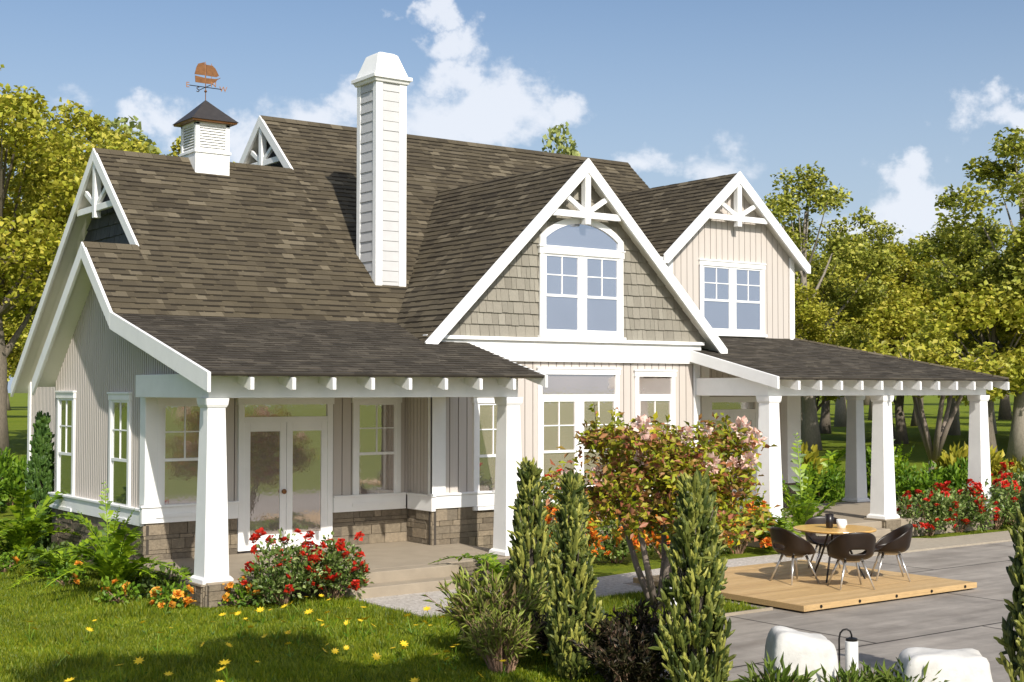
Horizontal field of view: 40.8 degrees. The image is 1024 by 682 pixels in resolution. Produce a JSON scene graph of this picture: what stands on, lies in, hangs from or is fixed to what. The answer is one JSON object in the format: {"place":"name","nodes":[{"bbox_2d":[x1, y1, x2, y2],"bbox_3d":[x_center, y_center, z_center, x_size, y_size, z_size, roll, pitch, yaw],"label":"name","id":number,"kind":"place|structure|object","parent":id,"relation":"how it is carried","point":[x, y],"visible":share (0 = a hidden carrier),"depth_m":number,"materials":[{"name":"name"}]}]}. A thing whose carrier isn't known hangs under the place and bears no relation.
{"place":"outdoors","nodes":[
{"label":"outdoors","id":0,"kind":"place"},
{"bbox_2d":[0,393,1013,681],"bbox_3d":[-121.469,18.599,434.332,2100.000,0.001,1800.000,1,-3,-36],"label":"lawn","id":1,"kind":"structure","parent":0,"point":[18,435],"depth_m":31.28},
{"bbox_2d":[0,470,10,513],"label":"green shrub","id":2,"kind":"object","parent":1,"relation":"on","point":[4,497],"visible":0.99,"depth_m":35.85,"materials":[{"name":"green plant"}]},
{"bbox_2d":[0,552,24,573],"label":"marigold clump","id":3,"kind":"object","parent":1,"relation":"on","point":[4,564],"visible":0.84,"depth_m":24.39,"materials":[{"name":"green plant"}]},
{"bbox_2d":[0,446,26,506],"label":"green shrub","id":4,"kind":"object","parent":1,"relation":"on","point":[13,468],"visible":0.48,"depth_m":37.63,"materials":[{"name":"green plant"}]},
{"bbox_2d":[3,310,33,380],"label":"distant tree","id":5,"kind":"object","parent":1,"relation":"on","point":[14,355],"visible":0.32,"depth_m":153.89,"materials":[{"name":"green plant"}]},
{"bbox_2d":[23,411,54,548],"bbox_3d":[-9.515,2.817,27.861,0.757,2.835,0.887,1,-3,-36],"label":"columnar cypress","id":6,"kind":"object","parent":1,"relation":"on","point":[39,479],"visible":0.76,"depth_m":27.71,"materials":[{"name":"green plant"}]},
{"bbox_2d":[0,489,84,560],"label":"fern","id":7,"kind":"object","parent":1,"relation":"on","point":[28,533],"visible":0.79,"depth_m":25.68,"materials":[{"name":"green plant"}]},
{"bbox_2d":[20,539,76,571],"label":"plant","id":8,"kind":"object","parent":1,"relation":"on","point":[54,545],"visible":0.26,"depth_m":24.86,"materials":[{"name":"green plant"}]},
{"bbox_2d":[0,538,97,588],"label":"fern","id":9,"kind":"object","parent":1,"relation":"on","point":[51,560],"visible":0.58,"depth_m":23.50,"materials":[{"name":"green plant"}]},
{"bbox_2d":[44,560,88,587],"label":"marigold clump","id":10,"kind":"object","parent":1,"relation":"on","point":[75,578],"visible":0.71,"depth_m":22.67,"materials":[{"name":"green plant"}]},
{"bbox_2d":[0,64,138,455],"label":"golden tree","id":11,"kind":"object","parent":1,"relation":"on","point":[42,226],"visible":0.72,"depth_m":61.83,"materials":[{"name":"green plant"}]},
{"bbox_2d":[2,110,159,329],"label":"golden tree","id":12,"kind":"object","parent":1,"relation":"on","point":[95,128],"visible":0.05,"depth_m":75.82,"materials":[{"name":"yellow plant"}]},
{"bbox_2d":[24,115,171,205],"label":"pale tree","id":13,"kind":"object","parent":1,"relation":"on","point":[115,123],"depth_m":89.35,"materials":[{"name":"green plant"}]},
{"bbox_2d":[75,480,141,578],"bbox_3d":[-6.735,3.208,23.023,1.269,1.679,1.149,0,-2,2],"label":"fern","id":14,"kind":"object","parent":1,"relation":"on","point":[113,524],"visible":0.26,"depth_m":23.21,"materials":[{"name":"green plant"}]},
{"bbox_2d":[31,512,191,595],"bbox_3d":[-6.227,3.342,21.444,2.462,1.313,2.265,1,-2,-18],"label":"fern","id":15,"kind":"object","parent":1,"relation":"on","point":[115,563],"visible":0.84,"depth_m":21.33,"materials":[{"name":"green plant"}]},
{"bbox_2d":[93,576,141,605],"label":"marigold clump","id":16,"kind":"object","parent":1,"relation":"on","point":[122,590],"visible":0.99,"depth_m":20.84,"materials":[{"name":"green plant"}]},
{"bbox_2d":[130,558,153,591],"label":"plant","id":17,"kind":"object","parent":1,"relation":"on","point":[138,581],"visible":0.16,"depth_m":22.06,"materials":[{"name":"green plant"}]},
{"bbox_2d":[139,561,193,598],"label":"plant","id":18,"kind":"object","parent":1,"relation":"on","point":[151,582],"visible":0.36,"depth_m":21.33,"materials":[{"name":"green plant"}]},
{"bbox_2d":[149,580,195,609],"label":"marigold clump","id":19,"kind":"object","parent":1,"relation":"on","point":[178,593],"visible":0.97,"depth_m":20.31,"materials":[{"name":"orange plant"}]},
{"bbox_2d":[169,136,235,162],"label":"golden tree","id":20,"kind":"object","parent":1,"relation":"on","point":[175,148],"visible":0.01,"depth_m":77.39,"materials":[{"name":"yellow plant"}]},
{"bbox_2d":[217,576,262,607],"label":"marigold clump","id":21,"kind":"object","parent":1,"relation":"on","point":[241,599],"visible":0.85,"depth_m":20.53,"materials":[{"name":"green plant"}]},
{"bbox_2d":[238,527,329,605],"bbox_3d":[-3.434,3.403,20.743,1.375,1.178,1.403,0,-2,-8],"label":"rose bush","id":22,"kind":"object","parent":1,"relation":"on","point":[287,562],"visible":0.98,"depth_m":20.52,"materials":[{"name":"green plant"}]},
{"bbox_2d":[294,531,372,600],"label":"rose bush","id":23,"kind":"object","parent":1,"relation":"on","point":[355,577],"visible":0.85,"depth_m":20.98,"materials":[{"name":"green plant"}]},
{"bbox_2d":[421,559,550,657],"bbox_3d":[-0.221,3.251,16.766,1.511,1.192,1.531,1,-3,-36],"label":"upright bush","id":24,"kind":"object","parent":1,"relation":"on","point":[462,599],"visible":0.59,"depth_m":16.66,"materials":[{"name":"green plant"}]},
{"bbox_2d":[430,552,553,585],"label":"fern","id":25,"kind":"object","parent":1,"relation":"on","point":[498,569],"visible":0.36,"depth_m":22.65,"materials":[{"name":"green plant"}]},
{"bbox_2d":[457,598,546,672],"bbox_3d":[-0.099,3.386,15.882,1.088,0.858,1.102,-1,-2,29],"label":"upright bush","id":26,"kind":"object","parent":1,"relation":"on","point":[496,638],"visible":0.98,"depth_m":15.72,"materials":[{"name":"green plant"}]},
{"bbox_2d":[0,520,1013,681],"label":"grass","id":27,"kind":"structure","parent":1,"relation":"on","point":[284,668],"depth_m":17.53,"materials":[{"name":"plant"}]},
{"bbox_2d":[11,52,1008,607],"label":"country house","id":28,"kind":"structure","parent":1,"relation":"on","point":[391,338],"depth_m":27.11,"materials":[{"name":"wood"}]},
{"bbox_2d":[52,391,76,511],"bbox_3d":[-8.634,2.107,26.542,0.105,2.290,1.070,1,-3,-36],"label":"window","id":29,"kind":"structure","parent":28,"relation":"in","point":[66,400],"depth_m":26.56,"materials":[{"name":"white paint"}]},
{"bbox_2d":[107,392,131,521],"bbox_3d":[-6.927,2.024,24.212,0.105,2.250,1.070,1,-3,-36],"label":"window","id":30,"kind":"structure","parent":28,"relation":"in","point":[120,403],"depth_m":24.23,"materials":[{"name":"white paint"}]},
{"bbox_2d":[156,397,199,517],"bbox_3d":[-5.619,1.975,23.668,1.070,2.070,0.105,1,-3,-36],"label":"window","id":31,"kind":"structure","parent":28,"relation":"in","point":[178,418],"depth_m":23.61,"materials":[{"name":"glass"}]},
{"bbox_2d":[237,398,334,551],"bbox_3d":[-4.056,2.370,24.787,1.920,2.710,0.125,1,-3,-36],"label":"french door","id":32,"kind":"structure","parent":28,"relation":"in","point":[285,445],"depth_m":24.78,"materials":[{"name":"white paint"}]},
{"bbox_2d":[351,397,403,506],"bbox_3d":[-2.537,2.055,25.923,1.110,2.070,0.105,1,-3,-36],"label":"window","id":33,"kind":"structure","parent":28,"relation":"in","point":[376,421],"depth_m":25.93,"materials":[{"name":"glass"}]},
{"bbox_2d":[472,397,496,510],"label":"window","id":34,"kind":"structure","parent":28,"relation":"in","point":[484,408],"depth_m":26.32,"materials":[{"name":"white paint"}]},
{"bbox_2d":[536,367,621,503],"bbox_3d":[1.368,1.892,27.689,2.170,2.720,0.105,1,-3,-36],"label":"window","id":35,"kind":"structure","parent":28,"relation":"in","point":[562,406],"depth_m":27.59,"materials":[{"name":"white paint"}]},
{"bbox_2d":[538,218,625,340],"bbox_3d":[1.434,-1.263,27.811,2.230,2.475,0.105,1,-3,-36],"label":"window","id":36,"kind":"structure","parent":28,"relation":"in","point":[581,294],"depth_m":27.78,"materials":[{"name":"white paint"}]},
{"bbox_2d":[633,370,676,496],"bbox_3d":[3.022,1.950,28.898,1.190,2.690,0.105,1,-3,-36],"label":"window","id":37,"kind":"structure","parent":28,"relation":"in","point":[654,389],"depth_m":28.96,"materials":[{"name":"white paint"}]},
{"bbox_2d":[698,259,767,336],"bbox_3d":[5.267,-1.006,32.743,2.230,1.790,0.105,1,-3,-36],"label":"window","id":38,"kind":"structure","parent":28,"relation":"in","point":[731,293],"depth_m":32.74,"materials":[{"name":"white paint"}]},
{"bbox_2d":[710,397,758,508],"bbox_3d":[5.262,2.662,32.629,1.710,2.680,0.075,1,-3,-36],"label":"french door","id":39,"kind":"structure","parent":28,"relation":"in","point":[735,407],"depth_m":32.72,"materials":[{"name":"white paint"}]},
{"bbox_2d":[505,457,553,646],"bbox_3d":[0.220,2.657,17.368,0.765,2.415,0.712,-1,-2,31],"label":"columnar cypress","id":40,"kind":"object","parent":1,"relation":"on","point":[531,549],"visible":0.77,"depth_m":17.27,"materials":[{"name":"green plant"}]},
{"bbox_2d":[540,469,562,534],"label":"rose bush","id":41,"kind":"object","parent":1,"relation":"on","point":[546,489],"visible":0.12,"depth_m":25.62,"materials":[{"name":"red plant"}]},
{"bbox_2d":[542,121,580,155],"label":"pale tree","id":42,"kind":"object","parent":1,"relation":"on","point":[567,150],"visible":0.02,"depth_m":109.65,"materials":[{"name":"green plant"}]},
{"bbox_2d":[526,603,608,660],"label":"bronze bush","id":43,"kind":"object","parent":1,"relation":"on","point":[544,640],"visible":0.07,"depth_m":16.27,"materials":[{"name":"brown plant"}]},
{"bbox_2d":[544,469,605,680],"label":"columnar cypress","id":44,"kind":"object","parent":1,"relation":"on","point":[573,613],"visible":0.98,"depth_m":15.27,"materials":[{"name":"green plant"}]},
{"bbox_2d":[544,506,605,560],"bbox_3d":[0.973,3.583,25.309,1.558,1.152,1.553,1,-3,-36],"label":"flower bed","id":45,"kind":"object","parent":1,"relation":"on","point":[595,537],"visible":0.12,"depth_m":25.01,"materials":[{"name":"orange plant"}]},
{"bbox_2d":[588,509,654,563],"bbox_3d":[2.051,3.600,25.795,1.568,1.143,1.512,1,-3,-36],"label":"flower bed","id":46,"kind":"object","parent":1,"relation":"on","point":[608,543],"visible":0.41,"depth_m":25.45,"materials":[{"name":"green plant"}]},
{"bbox_2d":[567,621,679,681],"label":"bronze bush","id":47,"kind":"object","parent":1,"relation":"on","point":[620,659],"visible":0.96,"depth_m":14.48,"materials":[{"name":"brown plant"}]},
{"bbox_2d":[616,596,647,617],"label":"grass tuft","id":48,"kind":"object","parent":1,"relation":"on","point":[630,608],"visible":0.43,"depth_m":19.35,"materials":[{"name":"green plant"}]},
{"bbox_2d":[583,595,689,671],"bbox_3d":[1.486,3.339,15.442,1.446,0.924,1.291,0,-2,1],"label":"bronze bush","id":49,"kind":"object","parent":1,"relation":"on","point":[644,618],"visible":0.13,"depth_m":15.30,"materials":[{"name":"brown plant"}]},
{"bbox_2d":[646,514,673,558],"bbox_3d":[2.925,3.619,26.361,1.422,1.145,1.529,0,-2,12],"label":"flower bed","id":50,"kind":"object","parent":1,"relation":"on","point":[655,545],"visible":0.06,"depth_m":25.98,"materials":[{"name":"orange plant"}]},
{"bbox_2d":[540,404,786,607],"bbox_3d":[2.142,2.441,20.317,3.350,3.104,3.648,1,-2,-32],"label":"crepe myrtle","id":51,"kind":"object","parent":1,"relation":"on","point":[647,453],"visible":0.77,"depth_m":19.72,"materials":[{"name":"green plant"}]},
{"bbox_2d":[648,465,736,681],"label":"columnar cypress","id":52,"kind":"object","parent":1,"relation":"on","point":[697,564],"visible":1,"depth_m":14.19,"materials":[{"name":"green plant"}]},
{"bbox_2d":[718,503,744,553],"bbox_3d":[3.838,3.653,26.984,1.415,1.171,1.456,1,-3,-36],"label":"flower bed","id":53,"kind":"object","parent":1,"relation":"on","point":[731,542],"visible":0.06,"depth_m":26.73,"materials":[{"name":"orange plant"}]},
{"bbox_2d":[716,499,773,554],"bbox_3d":[4.489,3.674,27.267,1.514,1.117,1.450,1,-3,-36],"label":"flower bed","id":54,"kind":"object","parent":1,"relation":"on","point":[766,542],"visible":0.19,"depth_m":26.99,"materials":[{"name":"orange plant"}]},
{"bbox_2d":[730,650,822,681],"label":"grass tuft","id":55,"kind":"object","parent":1,"relation":"on","point":[783,676],"visible":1,"depth_m":13.68,"materials":[{"name":"green plant"}]},
{"bbox_2d":[739,496,830,551],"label":"fern","id":56,"kind":"object","parent":1,"relation":"on","point":[782,522],"visible":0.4,"depth_m":27.20,"materials":[{"name":"green plant"}]},
{"bbox_2d":[782,431,837,533],"bbox_3d":[5.991,3.030,28.323,1.736,2.297,1.573,-1,-2,31],"label":"fern","id":57,"kind":"object","parent":1,"relation":"on","point":[802,515],"visible":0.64,"depth_m":28.30,"materials":[{"name":"green plant"}]},
{"bbox_2d":[801,441,828,475],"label":"yellow shrub","id":58,"kind":"object","parent":1,"relation":"on","point":[808,456],"visible":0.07,"depth_m":39.54,"materials":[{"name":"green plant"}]},
{"bbox_2d":[798,461,844,503],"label":"green shrub","id":59,"kind":"object","parent":1,"relation":"on","point":[828,482],"visible":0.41,"depth_m":37.93,"materials":[{"name":"green plant"}]},
{"bbox_2d":[795,283,849,343],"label":"golden tree","id":60,"kind":"object","parent":1,"relation":"on","point":[807,312],"visible":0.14,"depth_m":69.19,"materials":[{"name":"green plant"}]},
{"bbox_2d":[798,232,853,434],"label":"olive tree","id":61,"kind":"object","parent":1,"relation":"on","point":[824,262],"visible":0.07,"depth_m":84.77,"materials":[{"name":"green plant"}]},
{"bbox_2d":[812,448,845,498],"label":"fern","id":62,"kind":"object","parent":1,"relation":"on","point":[833,456],"visible":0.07,"depth_m":39.69,"materials":[{"name":"green plant"}]},
{"bbox_2d":[761,161,900,450],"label":"olive tree","id":63,"kind":"object","parent":1,"relation":"on","point":[862,259],"visible":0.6,"depth_m":73.41,"materials":[{"name":"green plant"}]},
{"bbox_2d":[811,233,870,426],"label":"olive tree","id":64,"kind":"object","parent":1,"relation":"on","point":[840,418],"visible":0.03,"depth_m":120.40,"materials":[{"name":"green plant"}]},
{"bbox_2d":[811,266,871,433],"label":"golden tree","id":65,"kind":"object","parent":1,"relation":"on","point":[825,424],"depth_m":101.42,"materials":[{"name":"green plant"}]},
{"bbox_2d":[801,308,894,410],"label":"golden tree","id":66,"kind":"object","parent":1,"relation":"on","point":[826,398],"visible":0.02,"depth_m":79.56,"materials":[{"name":"green plant"}]},
{"bbox_2d":[819,661,885,681],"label":"grass tuft","id":67,"kind":"object","parent":1,"relation":"on","point":[845,678],"visible":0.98,"depth_m":13.70,"materials":[{"name":"green plant"}]},
{"bbox_2d":[820,233,894,404],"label":"distant tree","id":68,"kind":"object","parent":1,"relation":"on","point":[866,400],"depth_m":285.48,"materials":[{"name":"green plant"}]},
{"bbox_2d":[839,657,896,681],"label":"grass tuft","id":69,"kind":"object","parent":1,"relation":"on","point":[867,668],"visible":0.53,"depth_m":13.98,"materials":[{"name":"green plant"}]},
{"bbox_2d":[844,446,912,498],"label":"green shrub","id":70,"kind":"object","parent":1,"relation":"on","point":[868,462],"visible":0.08,"depth_m":39.29,"materials":[{"name":"green plant"}]},
{"bbox_2d":[830,220,931,330],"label":"olive tree","id":71,"kind":"object","parent":1,"relation":"on","point":[879,233],"visible":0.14,"depth_m":92.31,"materials":[{"name":"green plant"}]},
{"bbox_2d":[818,241,953,438],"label":"golden tree","id":72,"kind":"object","parent":1,"relation":"on","point":[900,283],"visible":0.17,"depth_m":85.34,"materials":[{"name":"green plant"}]},
{"bbox_2d":[867,439,919,500],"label":"fern","id":73,"kind":"object","parent":1,"relation":"on","point":[897,457],"visible":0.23,"depth_m":38.14,"materials":[{"name":"green plant"}]},
{"bbox_2d":[850,290,959,443],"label":"golden tree","id":74,"kind":"object","parent":1,"relation":"on","point":[889,321],"visible":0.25,"depth_m":81.13,"materials":[{"name":"green plant"}]},
{"bbox_2d":[872,656,949,681],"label":"grass tuft","id":75,"kind":"object","parent":1,"relation":"on","point":[882,672],"visible":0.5,"depth_m":13.82,"materials":[{"name":"green plant"}]},
{"bbox_2d":[816,530,1017,555],"bbox_3d":[14.919,4.423,33.487,21.800,0.080,1.596,1,-3,-36],"label":"path border","id":76,"kind":"object","parent":1,"relation":"on","point":[920,544],"visible":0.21,"depth_m":28.98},
{"bbox_2d":[895,459,957,503],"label":"green shrub","id":77,"kind":"object","parent":1,"relation":"on","point":[927,480],"visible":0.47,"depth_m":36.66,"materials":[{"name":"green plant"}]},
{"bbox_2d":[896,487,966,535],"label":"rose bush","id":78,"kind":"object","parent":1,"relation":"on","point":[941,510],"visible":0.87,"depth_m":30.49,"materials":[{"name":"green plant"}]},
{"bbox_2d":[857,335,1023,471],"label":"branching tree","id":79,"kind":"object","parent":1,"relation":"on","point":[992,365],"visible":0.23,"depth_m":42.59,"materials":[{"name":"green plant"}]},
{"bbox_2d":[903,220,994,434],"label":"olive tree","id":80,"kind":"object","parent":1,"relation":"on","point":[954,429],"visible":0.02,"depth_m":98.12,"materials":[{"name":"green plant"}]},
{"bbox_2d":[899,271,1023,451],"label":"round tree","id":81,"kind":"object","parent":1,"relation":"on","point":[969,307],"visible":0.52,"depth_m":58.46,"materials":[{"name":"green plant"}]},
{"bbox_2d":[927,480,995,531],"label":"rose bush","id":82,"kind":"object","parent":1,"relation":"on","point":[982,507],"visible":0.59,"depth_m":31.07,"materials":[{"name":"green plant"}]},
{"bbox_2d":[905,126,1023,461],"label":"olive tree","id":83,"kind":"object","parent":1,"relation":"on","point":[1012,271],"visible":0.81,"depth_m":61.45,"materials":[{"name":"green plant"}]},
{"bbox_2d":[936,456,998,496],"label":"green shrub","id":84,"kind":"object","parent":1,"relation":"on","point":[957,476],"visible":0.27,"depth_m":36.69,"materials":[{"name":"green plant"}]},
{"bbox_2d":[932,441,1004,480],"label":"yellow shrub","id":85,"kind":"object","parent":1,"relation":"on","point":[946,459],"visible":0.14,"depth_m":38.07,"materials":[{"name":"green plant"}]},
{"bbox_2d":[928,215,1012,433],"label":"olive tree","id":86,"kind":"object","parent":1,"relation":"on","point":[988,224],"visible":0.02,"depth_m":101.80,"materials":[{"name":"green plant"}]},
{"bbox_2d":[952,309,1014,395],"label":"golden tree","id":87,"kind":"object","parent":1,"relation":"on","point":[1000,338],"visible":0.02,"depth_m":79.76,"materials":[{"name":"green plant"}]},
{"bbox_2d":[961,477,1022,529],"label":"rose bush","id":88,"kind":"object","parent":1,"relation":"on","point":[1011,502],"visible":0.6,"depth_m":31.85,"materials":[{"name":"green plant"}]},
{"bbox_2d":[981,249,1011,419],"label":"distant tree","id":89,"kind":"object","parent":1,"relation":"on","point":[1005,413],"depth_m":147.99,"materials":[{"name":"grey plant"}]},
{"bbox_2d":[990,455,1023,477],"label":"yellow shrub","id":90,"kind":"object","parent":1,"relation":"on","point":[1015,467],"visible":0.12,"depth_m":37.68,"materials":[{"name":"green plant"}]},
{"bbox_2d":[991,472,1023,524],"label":"rose bush","id":91,"kind":"object","parent":1,"relation":"on","point":[1010,479],"visible":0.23,"depth_m":32.73,"materials":[{"name":"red plant"}]},
{"bbox_2d":[992,461,1023,485],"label":"rose bush","id":92,"kind":"object","parent":1,"relation":"on","point":[1007,472],"visible":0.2,"depth_m":34.26,"materials":[{"name":"red plant"}]},
{"bbox_2d":[993,457,1023,681],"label":"columnar cypress","id":93,"kind":"object","parent":1,"relation":"on","point":[1011,642],"visible":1,"depth_m":13.93,"materials":[{"name":"green plant"}]},
{"bbox_2d":[0,0,1023,392],"label":"sky","id":94,"kind":"structure","parent":0,"point":[892,98],"materials":[{"name":"blue"}]},
{"bbox_2d":[359,553,836,616],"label":"garden path","id":95,"kind":"structure","parent":0,"point":[416,603],"depth_m":22.11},
{"bbox_2d":[537,541,1019,681],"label":"patio","id":96,"kind":"structure","parent":0,"point":[888,631],"depth_m":19.46,"materials":[{"name":"concrete"}]},
{"bbox_2d":[635,607,772,628],"bbox_3d":[1.963,3.906,18.860,4.600,0.080,0.046,1,-3,-36],"label":"patio edging","id":97,"kind":"object","parent":96,"relation":"on","point":[748,611],"visible":0.21,"depth_m":19.91,"materials":[{"name":"concrete"}]},
{"bbox_2d":[764,626,840,681],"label":"boulder","id":98,"kind":"object","parent":96,"relation":"on","point":[812,651],"visible":0.87,"depth_m":13.92,"materials":[{"name":"white stone"}]},
{"bbox_2d":[633,560,976,611],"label":"deck platform","id":99,"kind":"structure","parent":96,"relation":"on","point":[805,591],"depth_m":21.94,"materials":[{"name":"brown wood"}]},
{"bbox_2d":[770,527,818,584],"bbox_3d":[4.564,3.463,22.342,0.682,0.912,0.764,1,-2,-26],"label":"tub chair","id":100,"kind":"object","parent":99,"relation":"on","point":[789,544],"visible":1,"depth_m":22.09,"materials":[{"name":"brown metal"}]},
{"bbox_2d":[805,516,847,571],"bbox_3d":[5.454,3.515,23.817,0.764,0.912,0.682,0,-2,1],"label":"tub chair","id":101,"kind":"object","parent":99,"relation":"on","point":[813,538],"visible":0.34,"depth_m":24.02,"materials":[{"name":"brown plastic"}]},
{"bbox_2d":[793,524,876,582],"bbox_3d":[5.329,3.510,22.709,1.350,0.846,1.350,1,-3,-36],"label":"garden table","id":102,"kind":"object","parent":99,"relation":"on","point":[817,528],"visible":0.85,"depth_m":22.62,"materials":[{"name":"brown wood"}]},
{"bbox_2d":[827,532,875,589],"bbox_3d":[5.354,3.441,21.709,0.764,0.912,0.682,0,-2,-8],"label":"tub chair","id":103,"kind":"object","parent":99,"relation":"on","point":[840,547],"visible":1,"depth_m":21.46,"materials":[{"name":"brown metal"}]},
{"bbox_2d":[870,524,912,581],"bbox_3d":[6.265,3.476,22.717,0.682,0.912,0.764,0,-2,5],"label":"tub chair","id":104,"kind":"object","parent":99,"relation":"on","point":[897,542],"visible":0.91,"depth_m":22.52,"materials":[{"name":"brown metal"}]},
{"bbox_2d":[838,628,858,672],"bbox_3d":[3.517,3.376,14.327,0.194,0.760,0.136,1,-2,-27],"label":"hook lantern","id":105,"kind":"object","parent":96,"relation":"on","point":[851,646],"visible":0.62,"depth_m":14.30,"materials":[{"name":"white metal"}]},
{"bbox_2d":[895,647,992,681],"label":"boulder","id":106,"kind":"object","parent":96,"relation":"on","point":[966,665],"visible":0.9,"depth_m":13.71,"materials":[{"name":"white stone"}]},
{"bbox_2d":[825,514,833,527],"bbox_3d":[5.241,2.972,22.713,0.144,0.230,0.144,1,-3,-36],"label":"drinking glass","id":107,"kind":"object","parent":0,"point":[829,520],"visible":1,"depth_m":22.66,"materials":[{"name":"black"}]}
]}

